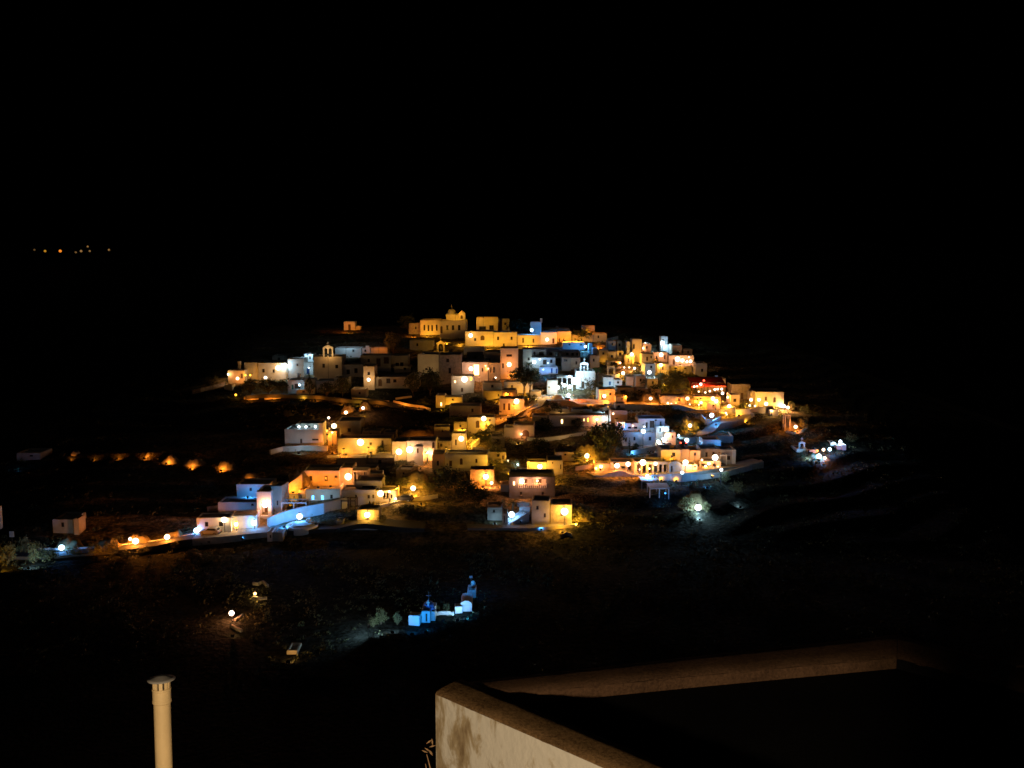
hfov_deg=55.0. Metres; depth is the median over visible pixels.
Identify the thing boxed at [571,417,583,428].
shrub
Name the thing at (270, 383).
shade tree
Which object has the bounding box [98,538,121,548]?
earth bank
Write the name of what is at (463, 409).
house
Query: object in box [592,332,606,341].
house
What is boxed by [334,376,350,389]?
house
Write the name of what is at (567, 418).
house
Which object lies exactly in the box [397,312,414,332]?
shade tree
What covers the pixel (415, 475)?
earth bank
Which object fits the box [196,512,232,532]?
house
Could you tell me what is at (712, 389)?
house
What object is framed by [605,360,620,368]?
house
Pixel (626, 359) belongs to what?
house
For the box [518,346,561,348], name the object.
house
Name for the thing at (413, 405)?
garden wall
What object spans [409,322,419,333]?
house
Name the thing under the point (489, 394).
house
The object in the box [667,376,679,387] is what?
shrub
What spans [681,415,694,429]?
earth bank
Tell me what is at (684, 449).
house
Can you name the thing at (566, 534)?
stone wall
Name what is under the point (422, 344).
house
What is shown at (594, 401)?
garden wall
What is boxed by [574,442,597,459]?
shrub
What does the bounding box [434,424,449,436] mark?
house
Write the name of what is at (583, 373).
church
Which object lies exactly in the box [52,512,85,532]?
house
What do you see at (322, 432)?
house
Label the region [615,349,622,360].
house
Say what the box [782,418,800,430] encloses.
earth bank
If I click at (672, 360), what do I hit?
house
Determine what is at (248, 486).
house
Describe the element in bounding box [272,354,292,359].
house
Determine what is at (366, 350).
house
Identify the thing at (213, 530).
parked car
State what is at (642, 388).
house
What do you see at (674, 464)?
house
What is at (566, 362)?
house
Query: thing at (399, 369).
house
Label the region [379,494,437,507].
garden wall
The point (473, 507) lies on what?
shrub
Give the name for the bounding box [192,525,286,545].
road
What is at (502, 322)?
house
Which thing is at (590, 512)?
shrub
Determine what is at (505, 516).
house
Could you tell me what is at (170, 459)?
earth bank
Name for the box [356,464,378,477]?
house
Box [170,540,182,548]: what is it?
shrub
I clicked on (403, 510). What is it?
shrub
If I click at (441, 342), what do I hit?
chapel
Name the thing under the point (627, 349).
house
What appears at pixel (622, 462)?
house
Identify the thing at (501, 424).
garden wall
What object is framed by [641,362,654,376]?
house
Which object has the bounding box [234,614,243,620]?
stone wall
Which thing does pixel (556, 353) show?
house
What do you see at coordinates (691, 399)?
earth bank
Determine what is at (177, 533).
earth bank
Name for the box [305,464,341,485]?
house
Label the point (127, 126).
sky
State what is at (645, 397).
earth bank
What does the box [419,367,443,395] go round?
shade tree
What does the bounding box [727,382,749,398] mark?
house
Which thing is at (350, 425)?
house
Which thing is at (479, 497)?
shade tree
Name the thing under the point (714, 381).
restaurant terrace
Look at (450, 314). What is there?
church
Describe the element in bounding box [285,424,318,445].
house
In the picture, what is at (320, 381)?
house
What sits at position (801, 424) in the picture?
shrub
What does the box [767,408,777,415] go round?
house
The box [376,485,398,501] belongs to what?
house
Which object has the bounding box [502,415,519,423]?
shrub
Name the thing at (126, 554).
shrub
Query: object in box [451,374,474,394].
house
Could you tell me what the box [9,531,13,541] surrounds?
road sign
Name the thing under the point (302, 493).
house
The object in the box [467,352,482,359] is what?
house
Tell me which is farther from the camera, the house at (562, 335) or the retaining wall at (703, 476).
the house at (562, 335)
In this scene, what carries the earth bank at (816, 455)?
on the ground
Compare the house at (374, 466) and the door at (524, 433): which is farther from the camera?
the door at (524, 433)
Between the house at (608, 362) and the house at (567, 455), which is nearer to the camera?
the house at (567, 455)
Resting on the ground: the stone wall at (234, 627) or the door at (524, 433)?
the stone wall at (234, 627)
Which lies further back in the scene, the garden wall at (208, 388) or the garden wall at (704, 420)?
the garden wall at (208, 388)
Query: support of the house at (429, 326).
on the ground
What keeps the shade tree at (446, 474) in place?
on the ground
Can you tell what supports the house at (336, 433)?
on the ground
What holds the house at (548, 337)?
on the ground
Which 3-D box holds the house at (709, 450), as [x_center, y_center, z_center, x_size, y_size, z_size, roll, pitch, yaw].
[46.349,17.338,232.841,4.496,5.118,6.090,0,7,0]
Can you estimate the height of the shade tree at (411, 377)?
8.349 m
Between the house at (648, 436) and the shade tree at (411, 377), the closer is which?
the house at (648, 436)
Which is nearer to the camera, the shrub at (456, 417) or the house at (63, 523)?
the house at (63, 523)
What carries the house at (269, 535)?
on the ground
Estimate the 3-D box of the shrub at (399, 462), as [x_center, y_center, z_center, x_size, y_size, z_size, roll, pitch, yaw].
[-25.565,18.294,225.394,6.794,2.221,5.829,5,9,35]
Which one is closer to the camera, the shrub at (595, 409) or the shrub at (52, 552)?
the shrub at (52, 552)
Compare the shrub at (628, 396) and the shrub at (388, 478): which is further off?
the shrub at (628, 396)
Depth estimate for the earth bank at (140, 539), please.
188.74 m
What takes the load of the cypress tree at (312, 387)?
on the ground
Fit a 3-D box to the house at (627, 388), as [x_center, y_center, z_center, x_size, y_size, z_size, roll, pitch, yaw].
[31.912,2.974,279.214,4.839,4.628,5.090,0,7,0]
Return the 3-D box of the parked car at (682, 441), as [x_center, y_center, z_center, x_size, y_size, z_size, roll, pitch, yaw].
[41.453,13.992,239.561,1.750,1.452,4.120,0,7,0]
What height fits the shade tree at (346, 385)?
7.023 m
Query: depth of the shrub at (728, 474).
217.71 m
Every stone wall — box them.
[230,624,242,631]
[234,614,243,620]
[252,580,268,586]
[253,595,266,599]
[561,532,571,537]
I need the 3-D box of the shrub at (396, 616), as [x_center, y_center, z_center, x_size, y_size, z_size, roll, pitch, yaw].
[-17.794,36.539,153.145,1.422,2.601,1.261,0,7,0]
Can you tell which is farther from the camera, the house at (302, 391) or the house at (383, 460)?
the house at (302, 391)
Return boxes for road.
[0,532,196,559]
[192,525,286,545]
[287,518,426,535]
[495,395,552,424]
[546,398,757,415]
[587,458,763,481]
[676,414,752,445]
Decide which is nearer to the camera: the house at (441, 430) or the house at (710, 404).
the house at (441, 430)
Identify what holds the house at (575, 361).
on the ground
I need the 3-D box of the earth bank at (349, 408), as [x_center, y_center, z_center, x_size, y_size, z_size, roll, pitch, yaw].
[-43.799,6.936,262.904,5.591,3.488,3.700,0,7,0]
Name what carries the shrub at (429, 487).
on the ground
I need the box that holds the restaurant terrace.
[687,377,725,399]
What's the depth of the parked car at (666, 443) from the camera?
236.95 m
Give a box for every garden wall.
[28,533,193,549]
[192,382,224,393]
[270,445,327,454]
[326,451,391,457]
[352,398,388,401]
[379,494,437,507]
[393,400,430,410]
[395,396,411,399]
[436,611,453,615]
[496,403,538,427]
[517,501,530,506]
[519,506,529,513]
[527,431,586,440]
[574,399,610,403]
[575,464,593,469]
[597,405,610,411]
[605,374,618,377]
[607,336,617,339]
[630,442,671,454]
[645,452,656,456]
[701,415,720,424]
[735,406,774,415]
[786,426,807,433]
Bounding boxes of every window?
[384,357,388,363]
[474,365,478,374]
[514,403,519,408]
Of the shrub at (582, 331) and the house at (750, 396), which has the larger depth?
the shrub at (582, 331)
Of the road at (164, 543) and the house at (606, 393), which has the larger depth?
the house at (606, 393)
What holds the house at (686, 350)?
on the ground
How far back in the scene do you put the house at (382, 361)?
301.99 m
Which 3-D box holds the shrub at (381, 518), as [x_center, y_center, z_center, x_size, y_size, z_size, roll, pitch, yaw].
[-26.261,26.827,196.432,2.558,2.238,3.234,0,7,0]
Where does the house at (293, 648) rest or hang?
on the ground
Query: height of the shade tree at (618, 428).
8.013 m
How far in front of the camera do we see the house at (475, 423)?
247.66 m
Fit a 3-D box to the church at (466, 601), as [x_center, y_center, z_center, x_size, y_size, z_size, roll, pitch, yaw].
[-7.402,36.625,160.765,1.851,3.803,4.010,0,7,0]
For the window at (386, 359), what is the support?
in the house at (382, 361)
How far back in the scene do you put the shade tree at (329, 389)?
272.31 m
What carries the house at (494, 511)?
on the ground
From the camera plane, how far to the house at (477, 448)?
233.74 m
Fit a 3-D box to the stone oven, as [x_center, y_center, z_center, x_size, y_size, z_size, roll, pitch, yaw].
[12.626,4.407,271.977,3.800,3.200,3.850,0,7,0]
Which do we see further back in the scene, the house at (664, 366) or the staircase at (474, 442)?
the house at (664, 366)
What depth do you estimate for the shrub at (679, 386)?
283.81 m
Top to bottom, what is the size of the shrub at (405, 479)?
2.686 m
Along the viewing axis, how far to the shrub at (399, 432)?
245.08 m
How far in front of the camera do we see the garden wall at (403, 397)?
273.23 m
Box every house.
[0,505,2,528]
[16,448,51,460]
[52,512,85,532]
[73,515,85,534]
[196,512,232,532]
[207,505,217,511]
[218,496,256,512]
[224,384,234,390]
[228,361,246,382]
[231,510,259,528]
[236,478,276,495]
[244,361,261,379]
[256,485,272,518]
[258,361,287,379]
[267,528,275,541]
[271,481,288,512]
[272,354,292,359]
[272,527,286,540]
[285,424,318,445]
[287,643,301,654]
[288,357,307,377]
[288,373,307,393]
[289,492,298,501]
[296,420,321,427]
[297,388,314,394]
[299,488,305,498]
[304,352,315,361]
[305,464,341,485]
[305,483,343,500]
[306,361,313,374]
[308,377,316,388]
[316,378,334,392]
[319,421,325,444]
[328,428,339,445]
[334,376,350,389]
[335,346,368,356]
[336,517,344,524]
[337,417,363,435]
[337,453,369,463]
[338,434,393,454]
[339,462,356,485]
[341,485,376,505]
[342,363,365,376]
[344,321,356,329]
[351,387,367,397]
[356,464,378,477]
[356,475,385,488]
[357,505,381,520]
[360,353,392,371]
[362,347,371,353]
[362,428,383,433]
[363,364,376,389]
[367,453,396,467]
[369,470,383,476]
[371,347,388,352]
[375,374,409,388]
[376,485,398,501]
[383,429,397,437]
[391,354,409,367]
[392,437,408,460]
[394,365,411,372]
[396,465,414,479]
[407,436,437,460]
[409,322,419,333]
[409,612,421,625]
[410,339,434,350]
[414,445,423,464]
[418,352,440,374]
[420,319,441,334]
[431,608,435,620]
[432,449,445,471]
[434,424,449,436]
[435,635,1023,767]
[436,393,445,407]
[437,437,451,449]
[439,352,462,384]
[440,319,466,338]
[445,395,462,404]
[445,449,488,470]
[449,403,481,416]
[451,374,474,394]
[452,429,466,449]
[454,419,466,428]
[455,603,461,613]
[458,310,464,318]
[462,360,488,381]
[464,346,484,354]
[465,330,493,346]
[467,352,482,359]
[467,414,494,432]
[470,466,493,484]
[472,447,483,449]
[476,317,497,330]
[482,381,501,390]
[483,389,501,399]
[484,350,500,374]
[487,502,501,519]
[488,449,505,462]
[489,361,499,380]
[491,433,504,448]
[494,331,516,346]
[498,318,509,330]
[499,396,523,414]
[501,346,517,378]
[501,481,508,491]
[502,388,516,395]
[503,509,507,523]
[504,380,531,392]
[504,424,513,437]
[509,469,554,498]
[513,421,534,437]
[517,334,540,344]
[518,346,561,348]
[518,349,522,365]
[523,347,531,368]
[527,459,546,468]
[530,318,542,333]
[530,390,540,397]
[531,348,545,355]
[532,356,554,367]
[532,413,547,426]
[532,495,550,524]
[539,365,557,374]
[540,331,556,344]
[543,326,569,331]
[546,349,561,357]
[546,455,562,473]
[547,378,557,394]
[547,412,607,426]
[550,406,568,411]
[550,499,571,523]
[554,449,573,460]
[557,330,570,342]
[561,349,579,356]
[561,355,570,370]
[562,341,584,349]
[570,356,579,369]
[571,334,592,341]
[571,407,591,411]
[581,325,594,333]
[587,354,599,367]
[588,342,591,352]
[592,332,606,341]
[592,347,597,354]
[593,460,609,470]
[596,387,614,401]
[599,349,607,361]
[599,373,604,381]
[602,375,613,386]
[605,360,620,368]
[606,340,615,349]
[607,350,615,359]
[608,407,626,424]
[609,458,632,470]
[614,378,621,386]
[614,394,626,402]
[614,401,624,409]
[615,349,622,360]
[615,385,633,396]
[615,419,623,433]
[616,340,621,348]
[621,429,642,445]
[623,354,633,364]
[623,420,638,428]
[624,374,633,385]
[625,341,629,353]
[630,338,641,361]
[632,374,645,386]
[632,457,667,473]
[634,386,648,398]
[635,415,664,430]
[639,353,653,363]
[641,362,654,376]
[641,429,654,445]
[642,343,650,352]
[646,377,657,387]
[649,387,660,399]
[651,351,667,361]
[654,424,668,439]
[655,362,668,374]
[657,445,680,461]
[658,394,684,404]
[659,336,667,344]
[659,344,669,352]
[663,429,675,444]
[666,458,680,471]
[667,354,693,364]
[669,344,681,353]
[669,365,691,373]
[677,445,688,459]
[679,460,697,470]
[682,348,691,353]
[686,446,699,464]
[692,361,706,376]
[693,395,720,403]
[696,377,725,392]
[696,444,719,458]
[698,457,720,466]
[699,436,720,445]
[702,401,719,412]
[707,432,732,442]
[717,446,734,463]
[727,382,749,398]
[727,393,739,406]
[747,390,752,404]
[750,388,783,406]
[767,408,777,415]
[808,448,817,453]
[834,444,840,449]
[838,443,845,449]
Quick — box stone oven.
[552,394,563,398]
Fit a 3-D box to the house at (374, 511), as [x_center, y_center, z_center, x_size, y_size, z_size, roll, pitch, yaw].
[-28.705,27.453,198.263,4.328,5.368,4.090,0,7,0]
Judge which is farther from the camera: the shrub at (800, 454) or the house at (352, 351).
the house at (352, 351)
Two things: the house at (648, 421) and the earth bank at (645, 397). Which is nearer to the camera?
the house at (648, 421)
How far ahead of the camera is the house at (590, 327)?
341.27 m
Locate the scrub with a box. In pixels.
[0,331,1023,677]
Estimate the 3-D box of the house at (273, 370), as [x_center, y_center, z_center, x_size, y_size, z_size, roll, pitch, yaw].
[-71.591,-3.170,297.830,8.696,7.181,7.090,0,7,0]
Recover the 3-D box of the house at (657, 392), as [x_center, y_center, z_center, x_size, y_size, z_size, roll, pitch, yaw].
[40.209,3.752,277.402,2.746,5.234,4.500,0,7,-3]
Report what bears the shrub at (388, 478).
on the ground
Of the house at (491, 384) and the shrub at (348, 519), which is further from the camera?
the house at (491, 384)
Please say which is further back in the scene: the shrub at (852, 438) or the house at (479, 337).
the house at (479, 337)
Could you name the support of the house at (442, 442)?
on the ground
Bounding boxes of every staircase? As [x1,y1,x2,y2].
[467,438,479,449]
[508,509,528,524]
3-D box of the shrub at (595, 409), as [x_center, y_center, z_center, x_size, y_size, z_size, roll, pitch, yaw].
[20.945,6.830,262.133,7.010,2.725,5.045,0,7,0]
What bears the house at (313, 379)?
on the ground
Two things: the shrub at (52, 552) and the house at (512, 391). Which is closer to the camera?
the shrub at (52, 552)
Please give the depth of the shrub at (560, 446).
232.58 m
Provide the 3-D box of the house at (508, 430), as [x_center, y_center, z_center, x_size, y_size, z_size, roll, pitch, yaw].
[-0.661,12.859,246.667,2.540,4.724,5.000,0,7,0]
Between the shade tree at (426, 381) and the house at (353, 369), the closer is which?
the shade tree at (426, 381)
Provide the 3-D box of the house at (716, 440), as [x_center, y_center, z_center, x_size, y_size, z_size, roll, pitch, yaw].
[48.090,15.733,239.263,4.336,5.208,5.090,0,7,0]
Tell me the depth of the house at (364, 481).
209.02 m
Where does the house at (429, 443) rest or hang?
on the ground
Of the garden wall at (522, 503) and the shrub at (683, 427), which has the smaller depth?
the garden wall at (522, 503)
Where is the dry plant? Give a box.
[422,740,435,767]
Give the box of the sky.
[0,0,1023,253]
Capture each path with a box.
[245,393,425,410]
[467,522,574,530]
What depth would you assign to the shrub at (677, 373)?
292.65 m
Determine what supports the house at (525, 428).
on the ground
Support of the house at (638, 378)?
on the ground
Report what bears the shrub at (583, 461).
on the ground
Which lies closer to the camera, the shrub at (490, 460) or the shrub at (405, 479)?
the shrub at (405, 479)
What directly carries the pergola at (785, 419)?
on the ground
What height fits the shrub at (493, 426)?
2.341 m
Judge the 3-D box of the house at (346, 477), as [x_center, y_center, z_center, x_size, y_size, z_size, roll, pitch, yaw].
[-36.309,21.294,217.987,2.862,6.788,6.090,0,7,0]
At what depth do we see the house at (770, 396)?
276.72 m
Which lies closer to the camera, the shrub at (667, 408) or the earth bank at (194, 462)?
the earth bank at (194, 462)
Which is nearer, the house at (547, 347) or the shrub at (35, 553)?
the shrub at (35, 553)
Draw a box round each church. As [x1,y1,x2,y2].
[421,592,434,622]
[446,305,457,318]
[460,593,472,611]
[574,359,594,389]
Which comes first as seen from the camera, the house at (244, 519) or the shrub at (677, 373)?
the house at (244, 519)
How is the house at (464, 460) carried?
on the ground
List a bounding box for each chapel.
[314,345,345,379]
[434,338,448,351]
[791,441,807,454]
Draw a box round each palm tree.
[507,499,519,511]
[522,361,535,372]
[594,367,604,384]
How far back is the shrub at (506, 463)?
225.63 m
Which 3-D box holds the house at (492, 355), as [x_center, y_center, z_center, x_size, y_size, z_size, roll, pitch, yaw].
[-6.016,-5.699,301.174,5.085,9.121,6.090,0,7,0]
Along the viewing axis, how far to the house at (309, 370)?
297.26 m
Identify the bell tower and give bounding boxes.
[467,581,476,597]
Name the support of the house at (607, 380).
on the ground
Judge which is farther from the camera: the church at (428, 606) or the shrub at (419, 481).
the shrub at (419, 481)
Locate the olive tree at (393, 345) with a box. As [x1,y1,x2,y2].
[383,331,405,353]
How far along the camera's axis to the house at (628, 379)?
286.10 m
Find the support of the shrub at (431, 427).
on the ground
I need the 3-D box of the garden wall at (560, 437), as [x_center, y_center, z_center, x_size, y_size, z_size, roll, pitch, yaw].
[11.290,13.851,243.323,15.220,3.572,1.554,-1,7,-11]
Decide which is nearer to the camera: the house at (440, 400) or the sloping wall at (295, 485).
the sloping wall at (295, 485)
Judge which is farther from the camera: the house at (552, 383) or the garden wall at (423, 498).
the house at (552, 383)
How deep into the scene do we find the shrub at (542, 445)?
234.43 m
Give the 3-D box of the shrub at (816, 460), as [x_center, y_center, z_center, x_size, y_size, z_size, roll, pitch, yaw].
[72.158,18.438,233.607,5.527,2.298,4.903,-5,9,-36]
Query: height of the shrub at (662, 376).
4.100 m
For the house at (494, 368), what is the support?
on the ground
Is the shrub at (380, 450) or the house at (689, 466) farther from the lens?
the shrub at (380, 450)
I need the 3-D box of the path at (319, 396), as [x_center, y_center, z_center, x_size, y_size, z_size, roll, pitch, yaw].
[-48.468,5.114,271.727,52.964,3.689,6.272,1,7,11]
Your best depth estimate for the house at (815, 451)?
243.23 m
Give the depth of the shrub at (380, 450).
232.06 m
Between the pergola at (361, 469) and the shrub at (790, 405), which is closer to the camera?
the pergola at (361, 469)
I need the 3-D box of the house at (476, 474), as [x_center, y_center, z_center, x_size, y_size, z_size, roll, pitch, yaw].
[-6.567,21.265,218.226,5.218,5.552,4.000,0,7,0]
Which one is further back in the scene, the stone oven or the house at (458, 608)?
the stone oven
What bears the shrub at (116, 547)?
on the ground
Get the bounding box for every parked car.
[198,526,221,534]
[397,494,413,501]
[657,441,671,444]
[678,438,686,444]
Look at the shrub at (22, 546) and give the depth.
184.69 m
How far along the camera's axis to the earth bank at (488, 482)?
216.25 m
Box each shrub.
[0,541,17,564]
[15,535,29,551]
[25,540,46,562]
[40,547,60,559]
[67,544,80,554]
[86,543,102,555]
[103,541,118,554]
[119,549,134,557]
[135,545,151,554]
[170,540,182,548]
[182,548,199,557]
[319,518,334,525]
[333,516,352,523]
[346,331,358,334]
[349,509,356,517]
[370,617,377,626]
[375,443,386,452]
[375,607,387,623]
[377,514,386,521]
[384,427,402,436]
[385,465,400,474]
[385,474,394,482]
[390,460,415,466]
[393,611,401,624]
[394,476,409,486]
[397,504,424,514]
[414,397,434,405]
[417,479,428,487]
[418,425,436,433]
[422,482,435,491]
[440,413,466,425]
[441,603,450,610]
[446,505,463,516]
[464,501,482,511]
[466,395,486,403]
[471,429,492,440]
[481,505,490,511]
[485,434,508,444]
[486,423,497,428]
[488,457,494,465]
[489,444,506,456]
[491,462,506,470]
[492,458,500,465]
[496,472,508,480]
[496,499,506,510]
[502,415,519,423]
[503,459,512,466]
[509,460,520,467]
[525,394,537,401]
[530,436,552,450]
[535,417,554,430]
[543,400,562,412]
[555,443,573,450]
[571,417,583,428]
[572,328,593,338]
[572,450,586,460]
[572,507,586,522]
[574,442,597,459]
[578,459,591,464]
[579,377,601,395]
[583,405,601,411]
[583,506,596,519]
[593,452,609,461]
[610,362,622,368]
[620,390,632,399]
[630,389,644,396]
[648,384,664,393]
[652,402,675,413]
[654,379,664,387]
[655,370,672,382]
[661,384,675,393]
[665,417,682,427]
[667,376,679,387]
[670,368,684,381]
[670,408,692,419]
[675,379,686,388]
[677,371,692,385]
[677,496,693,510]
[680,490,708,509]
[681,420,688,432]
[683,482,698,486]
[683,510,700,517]
[686,430,697,436]
[692,421,699,430]
[701,502,711,511]
[717,471,730,481]
[729,480,742,493]
[788,402,795,410]
[790,451,806,460]
[797,417,807,428]
[799,405,808,413]
[802,456,821,465]
[846,435,860,441]
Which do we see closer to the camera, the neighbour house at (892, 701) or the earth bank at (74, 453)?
the neighbour house at (892, 701)
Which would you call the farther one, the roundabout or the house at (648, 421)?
the house at (648, 421)
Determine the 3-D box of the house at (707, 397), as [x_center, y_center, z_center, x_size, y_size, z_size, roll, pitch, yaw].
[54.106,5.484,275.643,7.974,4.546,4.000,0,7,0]
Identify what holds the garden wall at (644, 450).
on the ground
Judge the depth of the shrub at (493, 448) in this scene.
228.87 m
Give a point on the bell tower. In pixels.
(472, 588)
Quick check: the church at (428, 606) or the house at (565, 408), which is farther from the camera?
the house at (565, 408)
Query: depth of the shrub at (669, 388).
278.20 m
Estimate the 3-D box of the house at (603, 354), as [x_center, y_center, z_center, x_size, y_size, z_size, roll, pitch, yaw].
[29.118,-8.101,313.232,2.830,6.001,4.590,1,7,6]
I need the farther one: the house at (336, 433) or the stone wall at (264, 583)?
the house at (336, 433)
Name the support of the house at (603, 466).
on the ground
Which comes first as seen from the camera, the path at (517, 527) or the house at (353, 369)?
the path at (517, 527)
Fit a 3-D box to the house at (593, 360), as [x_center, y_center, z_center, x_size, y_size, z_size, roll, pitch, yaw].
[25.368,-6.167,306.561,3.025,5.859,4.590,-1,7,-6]
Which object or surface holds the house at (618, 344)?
on the ground
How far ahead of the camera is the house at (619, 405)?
252.52 m
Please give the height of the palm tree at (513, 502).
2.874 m
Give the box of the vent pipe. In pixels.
[147,674,175,767]
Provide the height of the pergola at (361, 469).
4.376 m
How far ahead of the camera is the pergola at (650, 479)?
214.75 m
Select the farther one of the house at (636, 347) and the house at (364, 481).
the house at (636, 347)
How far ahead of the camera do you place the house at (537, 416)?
252.10 m
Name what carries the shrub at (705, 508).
on the ground
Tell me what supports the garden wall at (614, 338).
on the ground
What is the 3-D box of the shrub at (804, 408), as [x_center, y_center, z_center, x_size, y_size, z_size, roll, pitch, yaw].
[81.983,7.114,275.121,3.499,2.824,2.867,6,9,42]
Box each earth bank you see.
[55,534,83,550]
[70,450,79,455]
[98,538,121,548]
[125,533,150,543]
[161,453,180,463]
[163,529,182,537]
[182,456,206,466]
[216,459,235,470]
[242,471,259,477]
[286,467,312,488]
[341,403,354,413]
[358,400,371,410]
[363,501,375,506]
[399,428,433,436]
[399,468,431,488]
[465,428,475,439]
[469,466,497,484]
[572,500,589,521]
[638,392,658,402]
[680,392,698,403]
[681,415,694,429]
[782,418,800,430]
[802,452,830,461]
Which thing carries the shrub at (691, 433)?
on the ground
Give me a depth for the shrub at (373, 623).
152.29 m
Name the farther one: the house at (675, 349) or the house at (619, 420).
the house at (675, 349)
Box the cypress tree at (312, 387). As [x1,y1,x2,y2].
[304,373,314,394]
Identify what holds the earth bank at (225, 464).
on the ground
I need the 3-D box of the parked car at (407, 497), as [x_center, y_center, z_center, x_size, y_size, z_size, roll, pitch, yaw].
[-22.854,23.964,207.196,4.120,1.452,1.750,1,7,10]
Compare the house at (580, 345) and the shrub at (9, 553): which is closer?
the shrub at (9, 553)
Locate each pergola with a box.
[281,498,309,511]
[341,497,357,509]
[352,467,369,484]
[556,375,572,390]
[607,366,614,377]
[638,476,659,489]
[647,483,669,498]
[717,452,726,464]
[776,407,786,413]
[783,414,790,428]
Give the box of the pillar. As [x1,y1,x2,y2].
[732,449,735,463]
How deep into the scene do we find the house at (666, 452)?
225.25 m
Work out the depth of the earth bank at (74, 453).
231.96 m
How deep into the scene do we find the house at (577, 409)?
258.25 m
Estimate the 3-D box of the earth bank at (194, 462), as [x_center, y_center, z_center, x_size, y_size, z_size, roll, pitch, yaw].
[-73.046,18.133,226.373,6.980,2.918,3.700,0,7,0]
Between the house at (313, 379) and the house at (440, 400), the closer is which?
the house at (440, 400)
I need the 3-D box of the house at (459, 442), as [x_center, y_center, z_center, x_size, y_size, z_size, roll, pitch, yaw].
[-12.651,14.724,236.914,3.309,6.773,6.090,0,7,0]
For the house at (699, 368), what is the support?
on the ground
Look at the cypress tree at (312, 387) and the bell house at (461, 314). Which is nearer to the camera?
the cypress tree at (312, 387)
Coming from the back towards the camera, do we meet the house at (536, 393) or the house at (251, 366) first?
the house at (251, 366)
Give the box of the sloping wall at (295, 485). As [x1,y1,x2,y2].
[289,474,302,492]
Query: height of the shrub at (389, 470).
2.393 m
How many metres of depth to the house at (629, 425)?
242.83 m
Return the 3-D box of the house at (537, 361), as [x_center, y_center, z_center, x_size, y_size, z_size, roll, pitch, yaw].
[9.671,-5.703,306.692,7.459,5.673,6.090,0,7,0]
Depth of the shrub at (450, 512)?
199.31 m
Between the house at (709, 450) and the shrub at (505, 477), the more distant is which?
the house at (709, 450)
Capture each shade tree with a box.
[241,377,258,393]
[258,378,282,392]
[273,378,288,392]
[316,381,335,395]
[333,376,350,396]
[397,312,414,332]
[403,369,421,396]
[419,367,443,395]
[425,463,467,491]
[451,474,479,500]
[468,487,494,501]
[504,318,525,332]
[518,321,529,333]
[581,421,616,452]
[603,422,626,452]
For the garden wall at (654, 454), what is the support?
on the ground
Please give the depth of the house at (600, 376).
289.59 m
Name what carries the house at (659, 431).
on the ground
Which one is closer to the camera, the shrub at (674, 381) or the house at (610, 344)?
the shrub at (674, 381)
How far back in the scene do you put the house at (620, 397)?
266.66 m
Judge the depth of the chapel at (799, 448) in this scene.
241.22 m
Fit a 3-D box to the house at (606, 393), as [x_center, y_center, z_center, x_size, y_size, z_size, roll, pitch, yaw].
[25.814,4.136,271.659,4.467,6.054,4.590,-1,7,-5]
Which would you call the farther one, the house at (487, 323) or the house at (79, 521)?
the house at (487, 323)
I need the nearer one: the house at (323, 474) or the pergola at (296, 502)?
the pergola at (296, 502)
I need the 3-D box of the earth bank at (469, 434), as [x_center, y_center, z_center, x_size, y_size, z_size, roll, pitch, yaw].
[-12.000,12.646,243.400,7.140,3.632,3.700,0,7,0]
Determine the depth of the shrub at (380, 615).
153.09 m
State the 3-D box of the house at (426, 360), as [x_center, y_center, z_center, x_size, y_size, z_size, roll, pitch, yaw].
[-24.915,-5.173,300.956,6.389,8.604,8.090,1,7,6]
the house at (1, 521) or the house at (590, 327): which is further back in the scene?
the house at (590, 327)
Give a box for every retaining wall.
[267,498,346,526]
[651,460,761,480]
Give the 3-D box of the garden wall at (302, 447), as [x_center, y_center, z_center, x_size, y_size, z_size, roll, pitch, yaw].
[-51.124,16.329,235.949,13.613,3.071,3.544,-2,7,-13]
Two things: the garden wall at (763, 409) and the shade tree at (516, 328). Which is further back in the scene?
the shade tree at (516, 328)
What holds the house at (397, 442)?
on the ground
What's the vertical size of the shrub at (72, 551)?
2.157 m
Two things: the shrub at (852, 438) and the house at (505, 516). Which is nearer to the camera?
the house at (505, 516)
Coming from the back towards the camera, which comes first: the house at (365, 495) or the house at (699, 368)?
the house at (699, 368)
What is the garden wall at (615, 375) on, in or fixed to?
on the ground
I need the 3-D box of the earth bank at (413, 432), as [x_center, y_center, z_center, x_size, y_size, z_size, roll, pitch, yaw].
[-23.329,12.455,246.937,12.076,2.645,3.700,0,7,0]
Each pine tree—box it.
[507,366,541,395]
[522,370,539,394]
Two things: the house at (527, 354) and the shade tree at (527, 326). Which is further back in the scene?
the shade tree at (527, 326)
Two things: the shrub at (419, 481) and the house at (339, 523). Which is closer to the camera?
the house at (339, 523)
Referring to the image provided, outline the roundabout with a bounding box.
[286,520,317,535]
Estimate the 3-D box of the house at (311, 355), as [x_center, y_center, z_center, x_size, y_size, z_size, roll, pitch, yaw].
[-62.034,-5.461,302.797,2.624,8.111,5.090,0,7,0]
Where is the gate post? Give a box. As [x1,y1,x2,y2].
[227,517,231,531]
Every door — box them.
[376,358,380,366]
[522,430,528,436]
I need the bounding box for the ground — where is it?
[0,232,1023,767]
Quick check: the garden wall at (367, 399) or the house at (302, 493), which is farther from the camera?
the garden wall at (367, 399)

